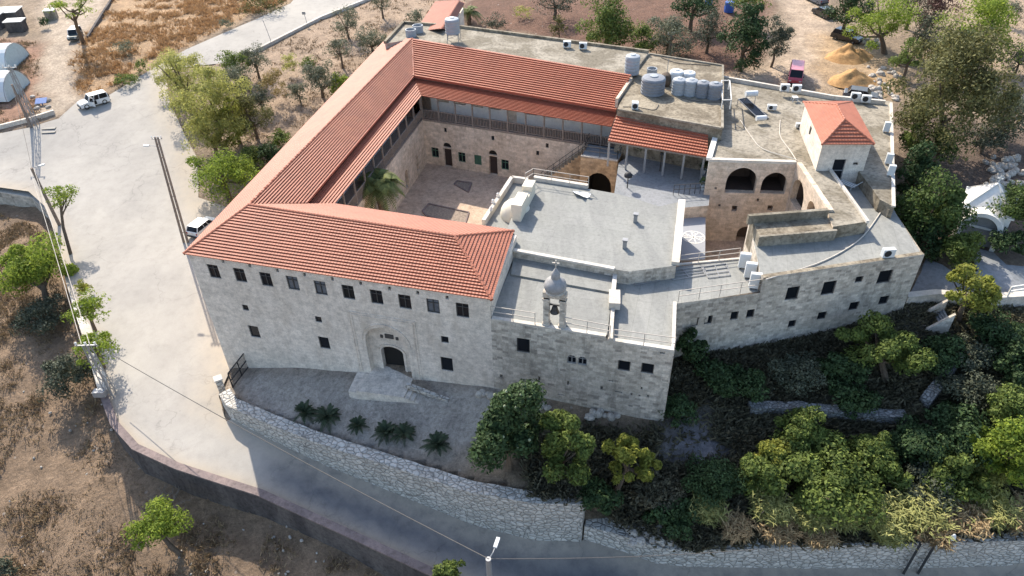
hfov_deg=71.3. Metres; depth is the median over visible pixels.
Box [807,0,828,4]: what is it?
parked car
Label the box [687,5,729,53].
tree
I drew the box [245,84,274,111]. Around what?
bush
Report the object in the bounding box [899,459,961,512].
bush
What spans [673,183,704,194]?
terrace railing
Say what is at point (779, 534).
cane clump
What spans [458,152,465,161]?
window
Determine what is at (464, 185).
planting bed
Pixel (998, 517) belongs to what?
cane clump
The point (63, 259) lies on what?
overhead wire
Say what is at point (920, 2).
tree
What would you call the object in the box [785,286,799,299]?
window
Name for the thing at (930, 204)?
tree
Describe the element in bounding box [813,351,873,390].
bush
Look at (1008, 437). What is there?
tree
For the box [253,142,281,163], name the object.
bush
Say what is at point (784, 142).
cable
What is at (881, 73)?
boulder
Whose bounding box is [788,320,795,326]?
window
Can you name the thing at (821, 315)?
window
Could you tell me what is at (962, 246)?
bush
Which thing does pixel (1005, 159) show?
boulder
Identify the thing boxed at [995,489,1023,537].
cane clump
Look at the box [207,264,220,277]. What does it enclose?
window
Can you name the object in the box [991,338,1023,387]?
bush
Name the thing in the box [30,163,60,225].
wooden pole
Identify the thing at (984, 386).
bush
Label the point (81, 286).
bush
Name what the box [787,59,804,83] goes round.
van
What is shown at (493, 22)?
bush
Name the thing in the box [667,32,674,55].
concrete post
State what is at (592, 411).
boulder
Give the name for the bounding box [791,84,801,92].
air conditioner
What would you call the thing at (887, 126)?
air conditioner
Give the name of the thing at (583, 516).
retaining wall
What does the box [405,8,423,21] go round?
olive tree
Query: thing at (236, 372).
gate
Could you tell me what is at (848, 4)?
tree
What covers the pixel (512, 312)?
roof railing
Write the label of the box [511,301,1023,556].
undergrowth
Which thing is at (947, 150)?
pine tree
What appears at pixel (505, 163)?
window
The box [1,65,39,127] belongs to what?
lattice pole
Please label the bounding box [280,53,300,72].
bush
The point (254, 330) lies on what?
window
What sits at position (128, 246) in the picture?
road
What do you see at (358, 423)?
cycad
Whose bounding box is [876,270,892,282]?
window
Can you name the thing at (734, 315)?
small window
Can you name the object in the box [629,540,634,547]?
boulder
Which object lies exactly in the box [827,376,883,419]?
bush
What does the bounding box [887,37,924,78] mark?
tree
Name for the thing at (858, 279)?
window
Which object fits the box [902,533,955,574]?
poles
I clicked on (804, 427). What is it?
tree
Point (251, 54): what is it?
olive tree
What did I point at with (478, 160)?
window
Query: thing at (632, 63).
water tank
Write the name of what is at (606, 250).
church
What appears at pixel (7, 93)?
greenhouse
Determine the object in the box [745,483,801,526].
bush
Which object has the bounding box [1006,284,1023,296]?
handrail
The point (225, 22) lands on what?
bush
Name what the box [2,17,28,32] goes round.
shed
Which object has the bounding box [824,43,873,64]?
sand heap
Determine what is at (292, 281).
window
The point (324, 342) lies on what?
window
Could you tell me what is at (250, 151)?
bush
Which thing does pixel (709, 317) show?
small window
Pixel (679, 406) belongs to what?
bush
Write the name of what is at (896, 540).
cane clump
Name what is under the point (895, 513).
cane clump
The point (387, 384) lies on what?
portal platform
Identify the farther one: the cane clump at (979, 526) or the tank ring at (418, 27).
the tank ring at (418, 27)
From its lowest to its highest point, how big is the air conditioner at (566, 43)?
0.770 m
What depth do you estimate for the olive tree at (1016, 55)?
80.38 m
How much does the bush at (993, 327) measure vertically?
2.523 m
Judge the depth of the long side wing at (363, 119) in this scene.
65.59 m
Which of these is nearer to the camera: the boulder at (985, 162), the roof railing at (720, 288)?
the roof railing at (720, 288)
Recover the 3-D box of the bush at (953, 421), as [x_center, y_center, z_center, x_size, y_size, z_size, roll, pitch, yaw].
[30.236,9.341,47.390,4.958,2.837,5.672,-21,42,-24]
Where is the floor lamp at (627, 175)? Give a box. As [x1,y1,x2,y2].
[624,172,631,187]
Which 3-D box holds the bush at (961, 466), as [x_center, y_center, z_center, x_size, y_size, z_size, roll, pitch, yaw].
[28.504,11.982,46.597,4.320,3.616,4.656,-1,38,0]
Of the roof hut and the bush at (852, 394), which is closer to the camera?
the bush at (852, 394)
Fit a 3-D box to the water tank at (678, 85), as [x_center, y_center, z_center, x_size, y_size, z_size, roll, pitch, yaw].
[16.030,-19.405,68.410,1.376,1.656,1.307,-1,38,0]
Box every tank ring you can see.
[405,28,415,37]
[412,23,422,33]
[647,66,656,73]
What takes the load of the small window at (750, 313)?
in the wing at (850, 285)
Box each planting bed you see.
[422,203,469,222]
[454,180,471,192]
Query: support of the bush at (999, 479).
on the ground at (284, 392)
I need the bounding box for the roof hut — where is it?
[799,101,875,181]
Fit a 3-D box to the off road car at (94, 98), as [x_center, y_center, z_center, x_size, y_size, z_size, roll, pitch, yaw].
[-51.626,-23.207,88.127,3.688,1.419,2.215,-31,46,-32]
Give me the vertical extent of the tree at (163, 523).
4.286 m
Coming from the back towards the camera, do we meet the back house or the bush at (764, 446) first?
the back house
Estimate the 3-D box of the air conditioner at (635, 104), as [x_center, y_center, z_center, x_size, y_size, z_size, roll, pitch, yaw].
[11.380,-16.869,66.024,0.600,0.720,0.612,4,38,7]
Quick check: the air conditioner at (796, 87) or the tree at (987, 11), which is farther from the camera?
the tree at (987, 11)
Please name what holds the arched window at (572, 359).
in the church
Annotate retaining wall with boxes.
[0,188,108,391]
[101,394,432,575]
[219,389,582,541]
[580,502,584,541]
[584,518,1023,568]
[905,289,1023,309]
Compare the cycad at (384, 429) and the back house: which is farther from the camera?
the back house
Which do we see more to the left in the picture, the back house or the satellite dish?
the back house
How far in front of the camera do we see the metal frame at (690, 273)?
51.58 m
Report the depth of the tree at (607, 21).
88.84 m
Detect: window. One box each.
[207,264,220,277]
[233,268,246,281]
[248,325,260,336]
[259,272,272,285]
[286,276,299,289]
[314,280,327,294]
[318,336,330,348]
[342,285,354,298]
[370,289,383,303]
[398,294,411,308]
[426,298,439,312]
[432,147,438,156]
[441,336,448,342]
[441,357,452,370]
[456,303,468,316]
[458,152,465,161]
[474,155,481,164]
[502,159,508,169]
[517,338,529,352]
[567,355,575,362]
[578,357,586,364]
[618,360,630,370]
[641,363,653,373]
[704,316,711,323]
[730,311,738,318]
[746,309,753,316]
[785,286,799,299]
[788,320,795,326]
[817,311,826,318]
[820,280,836,294]
[848,301,858,309]
[855,276,862,281]
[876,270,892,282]
[878,296,888,303]
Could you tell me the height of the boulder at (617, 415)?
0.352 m
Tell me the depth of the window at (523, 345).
48.05 m
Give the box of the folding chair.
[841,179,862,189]
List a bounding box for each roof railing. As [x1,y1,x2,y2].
[490,306,534,318]
[525,168,588,187]
[564,317,610,336]
[613,329,675,349]
[677,248,740,265]
[678,279,761,300]
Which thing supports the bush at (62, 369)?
on the ground at (284, 392)
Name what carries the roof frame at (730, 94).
on the flat roofed block
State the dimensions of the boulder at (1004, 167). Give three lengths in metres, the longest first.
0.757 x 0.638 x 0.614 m
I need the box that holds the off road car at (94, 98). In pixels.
[77,89,110,108]
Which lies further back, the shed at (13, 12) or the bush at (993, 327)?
the shed at (13, 12)
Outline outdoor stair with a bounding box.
[906,299,955,333]
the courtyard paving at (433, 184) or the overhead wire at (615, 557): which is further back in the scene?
the courtyard paving at (433, 184)
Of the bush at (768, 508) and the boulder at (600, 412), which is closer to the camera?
the bush at (768, 508)
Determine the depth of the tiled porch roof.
64.04 m
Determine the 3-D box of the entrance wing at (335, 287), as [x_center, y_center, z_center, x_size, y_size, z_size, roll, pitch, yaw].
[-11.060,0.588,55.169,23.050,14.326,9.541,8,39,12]
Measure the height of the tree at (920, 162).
7.146 m
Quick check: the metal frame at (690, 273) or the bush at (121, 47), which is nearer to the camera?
the metal frame at (690, 273)
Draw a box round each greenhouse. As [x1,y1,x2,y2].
[0,43,28,70]
[0,70,29,101]
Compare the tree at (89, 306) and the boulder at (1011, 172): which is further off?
the boulder at (1011, 172)
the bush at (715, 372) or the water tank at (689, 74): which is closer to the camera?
the bush at (715, 372)
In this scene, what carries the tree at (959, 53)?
on the ground at (284, 392)
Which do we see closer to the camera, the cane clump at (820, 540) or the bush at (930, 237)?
the cane clump at (820, 540)
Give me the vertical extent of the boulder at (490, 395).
0.478 m
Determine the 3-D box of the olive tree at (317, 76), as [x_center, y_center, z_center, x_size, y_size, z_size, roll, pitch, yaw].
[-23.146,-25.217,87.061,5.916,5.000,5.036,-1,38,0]
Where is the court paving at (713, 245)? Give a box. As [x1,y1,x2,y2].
[676,237,769,367]
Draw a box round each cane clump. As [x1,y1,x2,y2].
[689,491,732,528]
[717,504,759,545]
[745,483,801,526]
[756,513,803,549]
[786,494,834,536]
[799,521,843,552]
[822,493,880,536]
[853,480,938,535]
[866,510,916,552]
[895,479,975,543]
[911,512,964,554]
[940,496,1004,541]
[966,485,1023,534]
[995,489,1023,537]
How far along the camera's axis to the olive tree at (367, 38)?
94.58 m
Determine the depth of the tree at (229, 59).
89.83 m
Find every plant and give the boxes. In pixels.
[298,55,317,66]
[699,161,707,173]
[699,176,705,189]
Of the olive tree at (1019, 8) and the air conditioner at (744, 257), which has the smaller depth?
the air conditioner at (744, 257)
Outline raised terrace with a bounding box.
[614,155,709,218]
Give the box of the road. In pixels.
[0,0,1023,575]
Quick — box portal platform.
[349,366,448,403]
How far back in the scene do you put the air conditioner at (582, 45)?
77.93 m
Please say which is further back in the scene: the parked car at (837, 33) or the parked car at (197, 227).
the parked car at (837, 33)
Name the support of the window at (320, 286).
in the entrance wing at (335, 287)
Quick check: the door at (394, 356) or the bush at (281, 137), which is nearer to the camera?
the door at (394, 356)
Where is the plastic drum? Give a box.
[724,0,733,12]
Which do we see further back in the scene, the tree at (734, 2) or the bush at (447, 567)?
the tree at (734, 2)
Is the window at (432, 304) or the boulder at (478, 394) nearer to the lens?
the window at (432, 304)
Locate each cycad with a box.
[293,399,317,423]
[311,403,341,434]
[347,415,369,434]
[370,419,398,446]
[390,421,415,446]
[420,430,450,456]
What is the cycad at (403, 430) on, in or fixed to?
on the ground at (284, 392)
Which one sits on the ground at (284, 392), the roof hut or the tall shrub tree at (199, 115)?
the tall shrub tree at (199, 115)
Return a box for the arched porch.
[537,133,621,192]
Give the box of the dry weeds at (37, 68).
[0,0,1023,158]
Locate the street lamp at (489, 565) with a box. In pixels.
[486,537,499,575]
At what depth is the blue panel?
88.48 m
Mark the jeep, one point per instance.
(72, 33)
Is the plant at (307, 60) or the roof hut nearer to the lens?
the roof hut
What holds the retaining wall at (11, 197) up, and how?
on the ground at (284, 392)
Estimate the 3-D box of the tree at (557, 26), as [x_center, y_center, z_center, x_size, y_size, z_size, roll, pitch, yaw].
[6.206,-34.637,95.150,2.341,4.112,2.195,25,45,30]
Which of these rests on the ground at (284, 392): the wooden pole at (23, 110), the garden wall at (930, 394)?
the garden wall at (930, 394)
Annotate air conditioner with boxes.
[563,40,570,48]
[579,42,586,49]
[632,101,638,110]
[738,252,751,268]
[744,261,757,278]
[748,271,762,289]
[767,104,776,110]
[780,83,789,91]
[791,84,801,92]
[850,92,860,100]
[860,94,871,103]
[880,247,896,257]
[883,121,891,132]
[885,153,893,164]
[886,164,896,176]
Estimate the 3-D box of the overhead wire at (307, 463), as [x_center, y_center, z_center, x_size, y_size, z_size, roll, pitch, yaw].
[-15.983,9.801,46.460,35.012,2.163,0.051,21,43,26]
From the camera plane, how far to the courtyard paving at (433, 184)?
73.93 m
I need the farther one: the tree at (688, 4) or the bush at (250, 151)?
the tree at (688, 4)
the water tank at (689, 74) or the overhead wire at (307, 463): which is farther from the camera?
the water tank at (689, 74)
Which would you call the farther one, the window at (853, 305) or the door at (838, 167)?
the door at (838, 167)
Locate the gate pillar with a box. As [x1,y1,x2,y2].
[213,374,225,392]
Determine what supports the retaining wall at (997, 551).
on the ground at (284, 392)
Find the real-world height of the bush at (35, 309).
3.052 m
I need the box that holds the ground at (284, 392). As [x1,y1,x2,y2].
[0,0,1023,575]
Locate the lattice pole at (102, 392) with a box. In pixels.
[74,341,116,397]
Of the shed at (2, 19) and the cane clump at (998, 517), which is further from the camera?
the shed at (2, 19)
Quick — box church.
[482,175,758,420]
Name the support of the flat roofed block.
on the ground at (284, 392)
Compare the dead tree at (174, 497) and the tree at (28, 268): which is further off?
the tree at (28, 268)
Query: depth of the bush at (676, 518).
45.02 m
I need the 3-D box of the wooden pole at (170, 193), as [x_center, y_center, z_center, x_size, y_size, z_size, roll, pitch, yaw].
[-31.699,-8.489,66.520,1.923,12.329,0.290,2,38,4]
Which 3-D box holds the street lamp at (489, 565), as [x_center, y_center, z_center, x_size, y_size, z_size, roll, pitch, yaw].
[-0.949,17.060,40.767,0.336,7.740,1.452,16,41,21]
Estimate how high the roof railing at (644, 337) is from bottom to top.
1.022 m
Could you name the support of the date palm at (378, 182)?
on the courtyard paving at (433, 184)
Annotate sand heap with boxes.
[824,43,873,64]
[827,68,875,88]
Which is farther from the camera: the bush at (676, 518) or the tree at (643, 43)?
the tree at (643, 43)
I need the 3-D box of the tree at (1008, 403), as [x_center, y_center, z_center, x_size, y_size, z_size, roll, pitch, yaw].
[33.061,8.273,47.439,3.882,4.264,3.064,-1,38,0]
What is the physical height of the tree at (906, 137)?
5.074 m
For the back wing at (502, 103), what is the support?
on the ground at (284, 392)
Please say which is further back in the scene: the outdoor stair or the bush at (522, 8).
the bush at (522, 8)
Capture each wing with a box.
[182,203,516,387]
[186,38,426,249]
[384,21,648,179]
[673,182,923,358]
[704,76,895,240]
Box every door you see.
[383,347,404,365]
[445,148,452,165]
[490,156,497,173]
[832,159,845,178]
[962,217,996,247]
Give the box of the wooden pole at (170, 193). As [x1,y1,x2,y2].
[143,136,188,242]
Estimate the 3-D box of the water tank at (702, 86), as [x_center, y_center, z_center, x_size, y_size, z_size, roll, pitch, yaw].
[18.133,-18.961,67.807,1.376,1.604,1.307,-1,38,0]
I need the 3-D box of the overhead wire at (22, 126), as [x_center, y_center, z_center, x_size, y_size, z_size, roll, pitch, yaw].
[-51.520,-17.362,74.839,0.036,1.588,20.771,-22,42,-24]
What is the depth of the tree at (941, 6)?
87.56 m
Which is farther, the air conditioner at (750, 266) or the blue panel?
the blue panel
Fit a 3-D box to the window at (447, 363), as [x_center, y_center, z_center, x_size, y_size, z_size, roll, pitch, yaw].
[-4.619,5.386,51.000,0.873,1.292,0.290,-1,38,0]
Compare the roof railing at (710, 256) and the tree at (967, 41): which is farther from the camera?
the tree at (967, 41)
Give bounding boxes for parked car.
[186,216,214,237]
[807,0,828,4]
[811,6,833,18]
[830,26,864,43]
[842,85,878,98]
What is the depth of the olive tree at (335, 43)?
92.50 m
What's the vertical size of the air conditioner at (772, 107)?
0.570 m
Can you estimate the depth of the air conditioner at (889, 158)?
58.72 m
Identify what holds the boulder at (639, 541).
on the retaining wall at (997, 551)
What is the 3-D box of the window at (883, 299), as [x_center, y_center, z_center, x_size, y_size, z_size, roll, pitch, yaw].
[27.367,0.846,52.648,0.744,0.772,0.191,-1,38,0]
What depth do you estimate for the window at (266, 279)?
50.60 m
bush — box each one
[0,554,20,575]
[8,293,72,336]
[35,347,102,403]
[37,17,50,25]
[73,279,92,295]
[106,39,139,56]
[113,73,140,85]
[134,58,149,74]
[218,17,235,27]
[231,93,274,138]
[236,0,286,14]
[238,145,266,173]
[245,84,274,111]
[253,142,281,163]
[257,68,288,95]
[267,128,290,146]
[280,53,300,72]
[285,82,308,104]
[328,71,347,94]
[432,558,465,575]
[480,11,508,29]
[512,5,533,18]
[577,474,623,515]
[623,465,686,512]
[641,495,705,540]
[659,391,699,427]
[675,326,710,365]
[681,453,749,513]
[693,356,742,396]
[711,363,769,402]
[736,446,786,497]
[753,437,791,465]
[763,351,828,397]
[763,425,891,530]
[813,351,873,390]
[826,462,880,502]
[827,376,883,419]
[844,430,898,472]
[877,460,914,490]
[884,412,955,469]
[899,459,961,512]
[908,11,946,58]
[910,216,950,262]
[912,332,968,376]
[914,442,991,506]
[923,396,1008,466]
[932,364,1007,408]
[936,229,988,267]
[950,331,996,371]
[965,123,1019,153]
[966,308,1023,359]
[969,462,1009,508]
[987,227,1023,255]
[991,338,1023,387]
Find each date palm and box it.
[357,168,405,210]
[462,5,484,24]
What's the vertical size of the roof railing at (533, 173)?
1.022 m
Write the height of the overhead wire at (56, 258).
3.085 m
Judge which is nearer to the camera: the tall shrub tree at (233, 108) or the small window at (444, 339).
the small window at (444, 339)
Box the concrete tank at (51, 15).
[42,8,58,20]
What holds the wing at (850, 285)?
on the ground at (284, 392)
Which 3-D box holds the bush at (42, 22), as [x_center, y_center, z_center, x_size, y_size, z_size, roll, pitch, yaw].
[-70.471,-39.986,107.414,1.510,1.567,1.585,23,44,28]
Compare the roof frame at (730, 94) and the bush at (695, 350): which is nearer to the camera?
the bush at (695, 350)
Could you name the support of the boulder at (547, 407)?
on the ground at (284, 392)
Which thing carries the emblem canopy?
on the court paving at (713, 245)
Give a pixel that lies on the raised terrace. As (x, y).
(651, 185)
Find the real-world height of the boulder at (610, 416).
0.610 m
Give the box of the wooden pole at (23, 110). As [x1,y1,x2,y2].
[11,84,31,127]
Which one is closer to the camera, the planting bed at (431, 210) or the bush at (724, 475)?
the bush at (724, 475)
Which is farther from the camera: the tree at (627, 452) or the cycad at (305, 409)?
the cycad at (305, 409)
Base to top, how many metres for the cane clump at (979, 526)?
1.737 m
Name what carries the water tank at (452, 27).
on the back wing at (502, 103)
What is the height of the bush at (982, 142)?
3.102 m
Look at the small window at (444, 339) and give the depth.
49.63 m
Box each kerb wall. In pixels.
[0,110,54,128]
[86,0,113,37]
[223,0,369,62]
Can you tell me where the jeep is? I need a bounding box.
[67,25,82,40]
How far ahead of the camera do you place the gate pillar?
55.27 m
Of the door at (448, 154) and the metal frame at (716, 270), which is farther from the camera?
the door at (448, 154)
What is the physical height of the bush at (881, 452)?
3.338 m
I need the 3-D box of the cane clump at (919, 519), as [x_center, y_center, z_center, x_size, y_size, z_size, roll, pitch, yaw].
[26.129,14.439,45.077,4.121,2.473,4.539,-19,41,-21]
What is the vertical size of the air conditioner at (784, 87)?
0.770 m
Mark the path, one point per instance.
(933, 274)
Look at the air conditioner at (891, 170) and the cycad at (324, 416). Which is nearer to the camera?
the cycad at (324, 416)
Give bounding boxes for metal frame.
[671,266,704,279]
[703,263,729,277]
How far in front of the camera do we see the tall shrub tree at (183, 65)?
84.93 m
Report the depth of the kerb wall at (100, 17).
109.11 m
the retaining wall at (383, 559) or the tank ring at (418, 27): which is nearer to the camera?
the retaining wall at (383, 559)
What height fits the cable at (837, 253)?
0.095 m
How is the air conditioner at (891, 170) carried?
on the arcade wing at (746, 175)
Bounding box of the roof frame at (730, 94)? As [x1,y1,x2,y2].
[721,80,731,108]
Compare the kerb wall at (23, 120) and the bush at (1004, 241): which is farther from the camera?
the kerb wall at (23, 120)
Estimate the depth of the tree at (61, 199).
68.14 m
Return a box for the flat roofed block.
[614,53,723,171]
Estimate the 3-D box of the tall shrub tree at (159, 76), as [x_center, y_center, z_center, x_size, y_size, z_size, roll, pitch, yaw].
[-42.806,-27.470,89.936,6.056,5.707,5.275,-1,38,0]
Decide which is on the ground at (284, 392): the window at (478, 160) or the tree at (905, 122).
the tree at (905, 122)
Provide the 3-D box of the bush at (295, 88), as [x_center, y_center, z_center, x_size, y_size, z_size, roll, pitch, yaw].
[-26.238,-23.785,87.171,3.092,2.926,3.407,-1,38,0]
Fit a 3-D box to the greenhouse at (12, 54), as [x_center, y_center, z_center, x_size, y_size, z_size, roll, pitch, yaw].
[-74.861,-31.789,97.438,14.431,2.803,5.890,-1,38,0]
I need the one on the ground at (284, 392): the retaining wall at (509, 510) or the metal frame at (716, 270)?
the retaining wall at (509, 510)
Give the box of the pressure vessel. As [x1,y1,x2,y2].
[662,59,670,86]
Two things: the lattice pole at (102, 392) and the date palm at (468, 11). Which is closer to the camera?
the lattice pole at (102, 392)
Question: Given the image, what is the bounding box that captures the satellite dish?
[573,191,590,197]
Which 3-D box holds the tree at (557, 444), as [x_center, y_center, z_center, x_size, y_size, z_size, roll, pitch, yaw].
[3.450,10.049,44.681,3.542,6.414,4.221,-1,38,0]
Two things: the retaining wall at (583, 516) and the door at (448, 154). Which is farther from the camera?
the door at (448, 154)
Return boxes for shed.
[0,6,25,19]
[0,8,6,29]
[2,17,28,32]
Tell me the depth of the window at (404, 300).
48.43 m
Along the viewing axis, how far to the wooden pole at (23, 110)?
83.04 m
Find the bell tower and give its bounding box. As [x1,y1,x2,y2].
[542,260,567,327]
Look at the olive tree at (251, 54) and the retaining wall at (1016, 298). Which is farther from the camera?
the olive tree at (251, 54)
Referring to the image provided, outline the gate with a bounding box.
[227,353,248,387]
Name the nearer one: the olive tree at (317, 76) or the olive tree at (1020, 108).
the olive tree at (1020, 108)
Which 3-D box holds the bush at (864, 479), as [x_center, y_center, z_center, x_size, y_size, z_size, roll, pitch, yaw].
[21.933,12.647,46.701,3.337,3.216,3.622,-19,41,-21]
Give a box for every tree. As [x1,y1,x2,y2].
[0,230,78,306]
[42,184,79,254]
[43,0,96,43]
[60,287,110,331]
[72,330,120,368]
[120,495,193,556]
[144,484,190,513]
[146,46,193,89]
[150,49,213,114]
[162,64,253,144]
[180,106,238,155]
[185,146,259,209]
[210,95,252,146]
[214,50,250,78]
[214,61,253,95]
[238,40,272,78]
[299,58,344,97]
[322,38,352,68]
[331,3,359,38]
[353,23,386,54]
[370,0,391,18]
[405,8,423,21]
[466,378,546,474]
[532,0,577,19]
[539,409,596,485]
[548,13,567,37]
[574,0,638,45]
[601,432,662,502]
[626,19,658,52]
[640,13,696,57]
[667,0,722,31]
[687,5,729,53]
[716,0,770,71]
[725,0,771,18]
[761,14,795,67]
[773,404,827,451]
[820,0,876,28]
[833,309,937,383]
[842,0,925,54]
[881,13,1023,163]
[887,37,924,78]
[893,84,938,145]
[894,165,979,246]
[896,139,940,208]
[898,122,932,167]
[901,0,935,29]
[915,0,964,38]
[925,126,966,162]
[928,0,1023,69]
[929,28,995,77]
[944,262,1002,321]
[957,415,1023,487]
[978,90,1023,141]
[982,179,1023,227]
[986,382,1023,426]
[1000,0,1023,25]
[1000,41,1023,74]
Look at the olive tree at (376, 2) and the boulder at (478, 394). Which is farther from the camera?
the olive tree at (376, 2)
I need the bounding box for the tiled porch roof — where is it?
[607,115,707,182]
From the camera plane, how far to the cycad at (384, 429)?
50.01 m
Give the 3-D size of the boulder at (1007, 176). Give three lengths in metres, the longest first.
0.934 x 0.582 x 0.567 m
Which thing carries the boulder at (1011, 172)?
on the ground at (284, 392)
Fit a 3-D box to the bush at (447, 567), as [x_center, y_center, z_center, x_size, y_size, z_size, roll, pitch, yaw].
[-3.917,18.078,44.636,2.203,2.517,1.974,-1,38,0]
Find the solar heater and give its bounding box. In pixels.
[736,90,768,120]
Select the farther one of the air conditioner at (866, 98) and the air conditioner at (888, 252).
the air conditioner at (866, 98)
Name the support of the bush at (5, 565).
on the ground at (284, 392)
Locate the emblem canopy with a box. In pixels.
[680,217,705,265]
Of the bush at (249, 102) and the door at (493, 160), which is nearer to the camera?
the door at (493, 160)
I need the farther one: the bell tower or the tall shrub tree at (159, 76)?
the tall shrub tree at (159, 76)
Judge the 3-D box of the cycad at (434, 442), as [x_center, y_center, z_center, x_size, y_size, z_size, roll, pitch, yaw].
[-5.005,10.642,48.880,2.349,1.319,2.189,-26,44,-28]
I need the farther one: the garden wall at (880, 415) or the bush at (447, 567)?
the garden wall at (880, 415)
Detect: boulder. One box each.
[475,390,481,398]
[487,391,493,399]
[543,405,551,410]
[584,412,594,420]
[589,408,595,414]
[596,408,603,417]
[607,412,614,420]
[614,413,620,418]
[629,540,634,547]
[632,528,637,536]
[636,536,642,544]
[872,86,878,91]
[876,71,884,75]
[982,159,989,164]
[1001,157,1008,162]
[1001,165,1007,170]
[1005,172,1010,179]
[1007,170,1013,176]
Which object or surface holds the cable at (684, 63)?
on the flat roofed block
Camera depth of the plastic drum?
100.05 m
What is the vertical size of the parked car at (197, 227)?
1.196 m
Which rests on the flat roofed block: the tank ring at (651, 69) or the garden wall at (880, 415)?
the tank ring at (651, 69)
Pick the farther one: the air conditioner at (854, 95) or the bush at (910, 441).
the air conditioner at (854, 95)
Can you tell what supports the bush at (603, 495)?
on the ground at (284, 392)
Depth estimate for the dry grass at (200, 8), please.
104.75 m
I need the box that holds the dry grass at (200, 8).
[67,0,286,94]
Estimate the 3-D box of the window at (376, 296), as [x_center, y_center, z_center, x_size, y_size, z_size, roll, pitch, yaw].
[-9.223,0.562,48.787,0.873,1.192,0.290,-1,38,0]
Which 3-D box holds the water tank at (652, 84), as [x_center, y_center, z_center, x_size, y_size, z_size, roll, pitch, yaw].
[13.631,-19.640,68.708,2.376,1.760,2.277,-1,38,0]
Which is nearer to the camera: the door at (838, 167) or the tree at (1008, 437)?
the tree at (1008, 437)
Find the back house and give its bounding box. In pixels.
[422,0,464,29]
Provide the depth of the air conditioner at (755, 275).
49.45 m
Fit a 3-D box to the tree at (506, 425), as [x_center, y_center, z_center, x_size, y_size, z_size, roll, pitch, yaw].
[-0.315,9.194,44.337,4.056,8.453,5.643,15,40,20]
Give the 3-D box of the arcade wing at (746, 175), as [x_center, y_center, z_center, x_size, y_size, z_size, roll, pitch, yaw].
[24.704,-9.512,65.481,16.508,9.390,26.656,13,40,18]
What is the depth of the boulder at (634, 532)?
45.68 m
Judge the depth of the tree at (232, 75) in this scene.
85.49 m
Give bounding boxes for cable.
[661,57,709,65]
[681,97,720,101]
[740,120,794,158]
[765,212,880,279]
[779,120,796,159]
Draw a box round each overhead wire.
[12,86,31,167]
[29,168,81,343]
[33,168,89,343]
[113,355,487,558]
[488,549,756,558]
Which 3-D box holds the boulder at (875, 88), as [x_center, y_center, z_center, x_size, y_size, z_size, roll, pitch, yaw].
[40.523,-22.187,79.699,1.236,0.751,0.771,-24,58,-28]
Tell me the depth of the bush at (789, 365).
49.60 m
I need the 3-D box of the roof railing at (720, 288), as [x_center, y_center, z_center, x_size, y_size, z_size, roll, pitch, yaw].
[14.283,0.180,48.895,6.075,1.022,0.051,-8,38,-8]
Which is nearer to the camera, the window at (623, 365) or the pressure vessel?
the window at (623, 365)
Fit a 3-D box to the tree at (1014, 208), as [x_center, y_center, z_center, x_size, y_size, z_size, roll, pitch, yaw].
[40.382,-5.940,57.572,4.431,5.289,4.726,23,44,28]
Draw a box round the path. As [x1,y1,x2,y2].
[911,249,1023,291]
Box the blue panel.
[35,97,46,104]
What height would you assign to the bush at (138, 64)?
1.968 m
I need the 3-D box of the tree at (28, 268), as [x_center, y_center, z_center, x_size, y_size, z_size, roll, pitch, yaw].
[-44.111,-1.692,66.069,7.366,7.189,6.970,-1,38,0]
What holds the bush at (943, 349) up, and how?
on the ground at (284, 392)
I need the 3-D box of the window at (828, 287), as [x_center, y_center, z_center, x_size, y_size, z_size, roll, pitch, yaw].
[22.454,-0.057,50.696,1.010,1.192,0.241,-1,38,0]
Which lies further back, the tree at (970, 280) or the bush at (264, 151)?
the bush at (264, 151)
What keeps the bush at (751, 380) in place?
on the ground at (284, 392)
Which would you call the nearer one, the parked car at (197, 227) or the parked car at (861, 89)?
the parked car at (197, 227)
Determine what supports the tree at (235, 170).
on the ground at (284, 392)
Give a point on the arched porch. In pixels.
(589, 160)
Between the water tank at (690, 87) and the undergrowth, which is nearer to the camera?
the undergrowth
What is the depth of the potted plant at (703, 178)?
62.23 m
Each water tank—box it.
[445,16,460,43]
[624,53,639,75]
[640,73,665,96]
[670,68,683,86]
[671,77,685,95]
[683,70,695,77]
[683,78,697,97]
[695,80,709,98]
[707,81,722,100]
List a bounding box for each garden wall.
[747,400,906,424]
[919,363,958,408]

